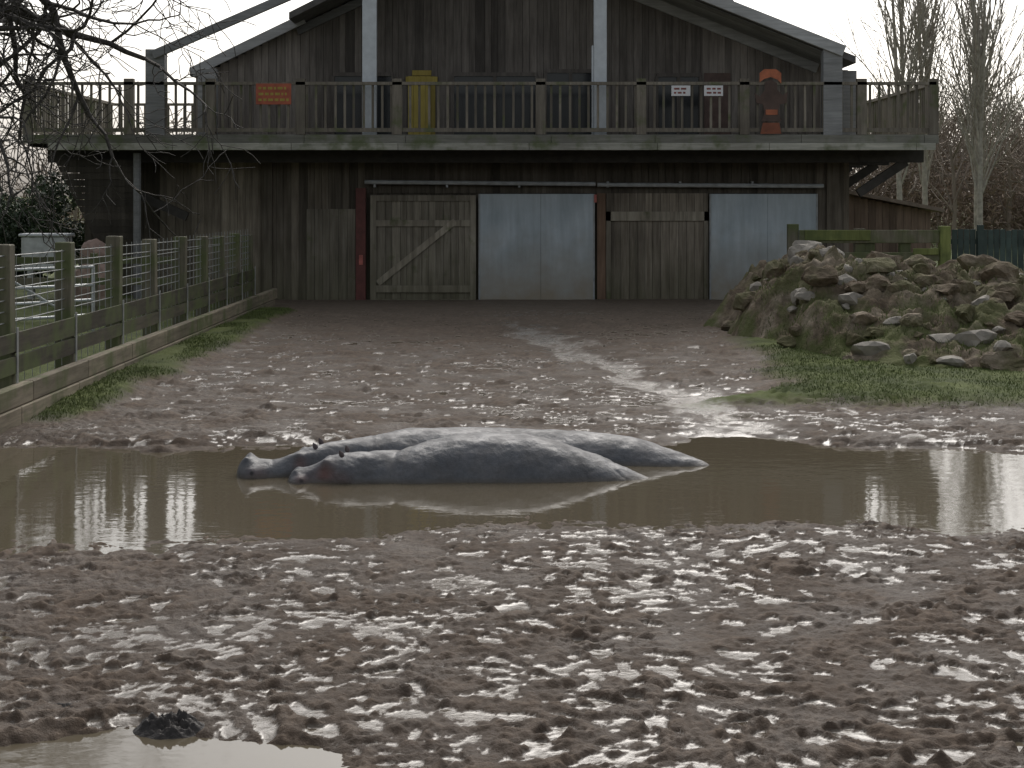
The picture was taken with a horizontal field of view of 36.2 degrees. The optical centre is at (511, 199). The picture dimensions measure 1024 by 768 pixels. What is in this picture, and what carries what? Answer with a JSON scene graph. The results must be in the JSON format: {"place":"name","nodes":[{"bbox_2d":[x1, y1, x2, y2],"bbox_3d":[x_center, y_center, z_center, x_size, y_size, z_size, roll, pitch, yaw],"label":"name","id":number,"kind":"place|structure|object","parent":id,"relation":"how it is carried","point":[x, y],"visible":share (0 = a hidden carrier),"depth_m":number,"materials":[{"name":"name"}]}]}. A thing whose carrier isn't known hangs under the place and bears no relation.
{"place":"outdoors","nodes":[
{"label":"outdoors","id":0,"kind":"place"},
{"bbox_2d":[0,197,1023,767],"bbox_3d":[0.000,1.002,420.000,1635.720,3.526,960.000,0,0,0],"label":"mud ground","id":1,"kind":"structure","parent":0,"point":[814,645],"depth_m":9.95,"materials":[{"name":"brown soil"}]},
{"bbox_2d":[0,170,84,277],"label":"evergreen bush","id":2,"kind":"object","parent":1,"relation":"on","point":[12,230],"visible":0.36,"depth_m":42.27,"materials":[{"name":"green plant"}]},
{"bbox_2d":[18,233,74,298],"bbox_3d":[-10.400,1.610,35.050,1.100,1.720,0.600,0,0,0],"label":"water trough","id":3,"kind":"object","parent":1,"relation":"on","point":[32,243],"visible":0.35,"depth_m":34.80,"materials":[{"name":"metal"}]},
{"bbox_2d":[15,265,94,331],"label":"field gate","id":4,"kind":"structure","parent":1,"relation":"on","point":[27,288],"depth_m":25.48,"materials":[{"name":"metal"}]},
{"bbox_2d":[57,703,73,706],"bbox_3d":[-2.200,2.513,7.720,0.500,0.067,0.140,0,0,0],"label":"peat clump","id":5,"kind":"object","parent":1,"relation":"on","point":[64,704],"visible":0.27,"depth_m":7.72,"materials":[{"name":"brown soil"}]},
{"bbox_2d":[76,238,105,298],"bbox_3d":[-9.517,1.784,35.869,1.062,1.801,1.272,0,0,0],"label":"boulder","id":6,"kind":"object","parent":1,"relation":"on","point":[96,243],"visible":0.29,"depth_m":35.45,"materials":[{"name":"stone"}]},
{"bbox_2d":[15,253,172,311],"bbox_3d":[-11.200,1.745,29.970,9.720,1.450,0.180,0,0,0],"label":"timber fence","id":7,"kind":"object","parent":1,"relation":"on","point":[28,260],"visible":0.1,"depth_m":29.88,"materials":[{"name":"brown wood"}]},
{"bbox_2d":[0,0,259,290],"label":"crooked bare tree","id":8,"kind":"object","parent":1,"relation":"on","point":[24,17],"visible":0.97,"depth_m":29.25,"materials":[{"name":"brown plant"}]},
{"bbox_2d":[0,229,276,433],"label":"timber fence","id":9,"kind":"object","parent":1,"relation":"on","point":[24,401],"visible":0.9,"depth_m":21.73,"materials":[{"name":"wood"}]},
{"bbox_2d":[30,306,296,420],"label":"grass verge","id":10,"kind":"object","parent":1,"relation":"on","point":[263,311],"depth_m":21.56,"materials":[{"name":"green plant"}]},
{"bbox_2d":[133,709,204,739],"bbox_3d":[-1.620,2.496,7.450,0.380,0.133,0.280,0,0,0],"label":"peat clump","id":11,"kind":"object","parent":1,"relation":"on","point":[180,724],"visible":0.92,"depth_m":7.40,"materials":[{"name":"black soil"}]},
{"bbox_2d":[288,432,647,483],"bbox_3d":[-0.275,2.765,14.432,3.510,1.232,1.122,0,0,0],"label":"hippopotamus","id":12,"kind":"object","parent":1,"relation":"on","point":[486,457],"visible":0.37,"depth_m":14.04},
{"bbox_2d":[236,427,708,478],"bbox_3d":[-0.308,2.791,15.134,4.604,1.174,1.436,0,0,-8],"label":"hippopotamus","id":13,"kind":"object","parent":1,"relation":"on","point":[621,450],"visible":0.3,"depth_m":14.88},
{"bbox_2d":[22,0,938,299],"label":"barn","id":14,"kind":"structure","parent":1,"relation":"on","point":[486,148],"depth_m":37.90,"materials":[{"name":"wood"}]},
{"bbox_2d":[256,84,290,103],"bbox_3d":[-5.471,-2.428,35.958,0.809,0.480,0.024,0,0,0],"label":"red sign","id":15,"kind":"object","parent":14,"relation":"attached to","point":[273,93],"visible":1,"depth_m":35.95,"materials":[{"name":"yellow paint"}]},
{"bbox_2d":[307,209,355,299],"bbox_3d":[-4.378,1.346,37.930,1.180,2.248,0.033,0,0,0],"label":"side door","id":16,"kind":"structure","parent":14,"relation":"in","point":[335,229],"depth_m":37.92,"materials":[{"name":"brown wood"}]},
{"bbox_2d":[406,70,437,134],"bbox_3d":[-2.185,-2.308,37.925,0.765,1.655,0.090,0,0,0],"label":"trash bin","id":17,"kind":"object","parent":14,"relation":"in","point":[425,75],"depth_m":37.93,"materials":[{"name":"paint"}]},
{"bbox_2d":[370,195,475,299],"bbox_3d":[-2.145,1.201,37.837,2.549,2.624,0.083,0,0,0],"label":"sliding wood door","id":18,"kind":"structure","parent":14,"relation":"in","point":[425,223],"depth_m":37.85,"materials":[{"name":"brown wood"}]},
{"bbox_2d":[331,69,701,134],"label":"window frames","id":19,"kind":"structure","parent":14,"relation":"in","point":[570,71],"depth_m":37.90,"materials":[{"name":"brown wood"}]},
{"bbox_2d":[334,73,698,134],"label":"windows","id":20,"kind":"structure","parent":14,"relation":"in","point":[551,77],"depth_m":37.95,"materials":[{"name":"black glass"}]},
{"bbox_2d":[480,194,592,299],"bbox_3d":[0.594,1.133,37.854,2.802,2.551,0.052,0,0,0],"label":"steel door","id":21,"kind":"structure","parent":14,"relation":"in","point":[533,246],"depth_m":37.83,"materials":[{"name":"grey metal"}]},
{"bbox_2d":[671,85,689,95],"bbox_3d":[3.874,-2.503,35.958,0.435,0.240,0.024,0,0,0],"label":"white notice","id":22,"kind":"object","parent":14,"relation":"attached to","point":[680,90],"visible":1,"depth_m":35.95,"materials":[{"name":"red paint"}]},
{"bbox_2d":[704,85,722,95],"bbox_3d":[4.624,-2.503,35.958,0.435,0.240,0.024,0,0,0],"label":"white notice","id":23,"kind":"object","parent":14,"relation":"attached to","point":[713,90],"visible":1,"depth_m":35.95,"materials":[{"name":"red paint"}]},
{"bbox_2d":[704,73,729,134],"bbox_3d":[4.972,-2.276,37.955,0.633,1.592,0.030,0,0,0],"label":"reddish door","id":24,"kind":"structure","parent":14,"relation":"in","point":[708,77],"depth_m":37.94,"materials":[{"name":"brown wood"}]},
{"bbox_2d":[711,194,815,299],"bbox_3d":[6.072,1.165,37.854,2.612,2.614,0.052,0,0,0],"label":"steel door","id":25,"kind":"structure","parent":14,"relation":"in","point":[747,229],"depth_m":37.83,"materials":[{"name":"grey metal"}]},
{"bbox_2d":[754,69,787,133],"bbox_3d":[5.941,-2.255,35.935,0.764,1.483,0.050,0,0,0],"label":"painted totem sign","id":26,"kind":"object","parent":14,"relation":"attached to","point":[771,98],"visible":1,"depth_m":35.92,"materials":[{"name":"brown wood"}]},
{"bbox_2d":[0,54,1023,248],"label":"distant trees","id":27,"kind":"object","parent":1,"relation":"on","point":[955,147],"visible":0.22,"depth_m":79.47,"materials":[{"name":"brown plant"}]},
{"bbox_2d":[4,143,1023,247],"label":"distant undergrowth","id":28,"kind":"object","parent":1,"relation":"on","point":[966,217],"visible":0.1,"depth_m":77.41,"materials":[{"name":"brown plant"}]},
{"bbox_2d":[703,245,1023,368],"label":"dirt mound","id":29,"kind":"object","parent":1,"relation":"on","point":[746,322],"visible":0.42,"depth_m":24.30,"materials":[{"name":"soil"}]},
{"bbox_2d":[721,240,1023,370],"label":"rocks","id":30,"kind":"object","parent":29,"relation":"on","point":[1008,281],"visible":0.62,"depth_m":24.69,"materials":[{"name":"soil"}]},
{"bbox_2d":[750,254,1023,357],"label":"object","id":31,"kind":"object","parent":29,"relation":"on","point":[918,339],"visible":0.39,"depth_m":24.02,"materials":[{"name":"green plant"}]},
{"bbox_2d":[787,224,950,265],"bbox_3d":[7.402,1.486,32.550,3.343,1.967,0.300,0,0,0],"label":"timber fence","id":32,"kind":"object","parent":1,"relation":"on","point":[863,241],"visible":0.48,"depth_m":32.45,"materials":[{"name":"green wood"}]},
{"bbox_2d":[745,344,1023,406],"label":"grass verge","id":33,"kind":"object","parent":1,"relation":"on","point":[879,374],"depth_m":20.58,"materials":[{"name":"green plant"}]},
{"bbox_2d":[826,0,954,199],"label":"poplar tree","id":34,"kind":"object","parent":1,"relation":"on","point":[899,74],"visible":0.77,"depth_m":61.76,"materials":[{"name":"brown plant"}]},
{"bbox_2d":[849,190,943,251],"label":"wooden shed","id":35,"kind":"structure","parent":1,"relation":"on","point":[876,212],"depth_m":42.97,"materials":[{"name":"brown wood"}]},
{"bbox_2d":[877,0,976,204],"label":"poplar tree","id":36,"kind":"object","parent":1,"relation":"on","point":[926,166],"visible":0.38,"depth_m":63.75,"materials":[{"name":"brown plant"}]},
{"bbox_2d":[918,0,1023,224],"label":"poplar tree","id":37,"kind":"object","parent":1,"relation":"on","point":[977,120],"visible":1,"depth_m":60.90,"materials":[{"name":"brown plant"}]},
{"bbox_2d":[935,0,1023,255],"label":"poplar tree","id":38,"kind":"object","parent":1,"relation":"on","point":[990,95],"visible":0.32,"depth_m":64.69,"materials":[{"name":"brown plant"}]},
{"bbox_2d":[951,225,1023,271],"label":"green panel fence","id":39,"kind":"object","parent":1,"relation":"on","point":[1002,245],"visible":0.38,"depth_m":32.60,"materials":[{"name":"wood"}]},
{"bbox_2d":[0,437,1023,767],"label":"pool water","id":40,"kind":"structure","parent":0,"point":[116,499],"depth_m":13.09,"materials":[{"name":"brown liquid"}]},
{"bbox_2d":[0,0,1023,196],"label":"sky","id":41,"kind":"structure","parent":0,"point":[813,16],"materials":[{"name":"white"}]}
]}

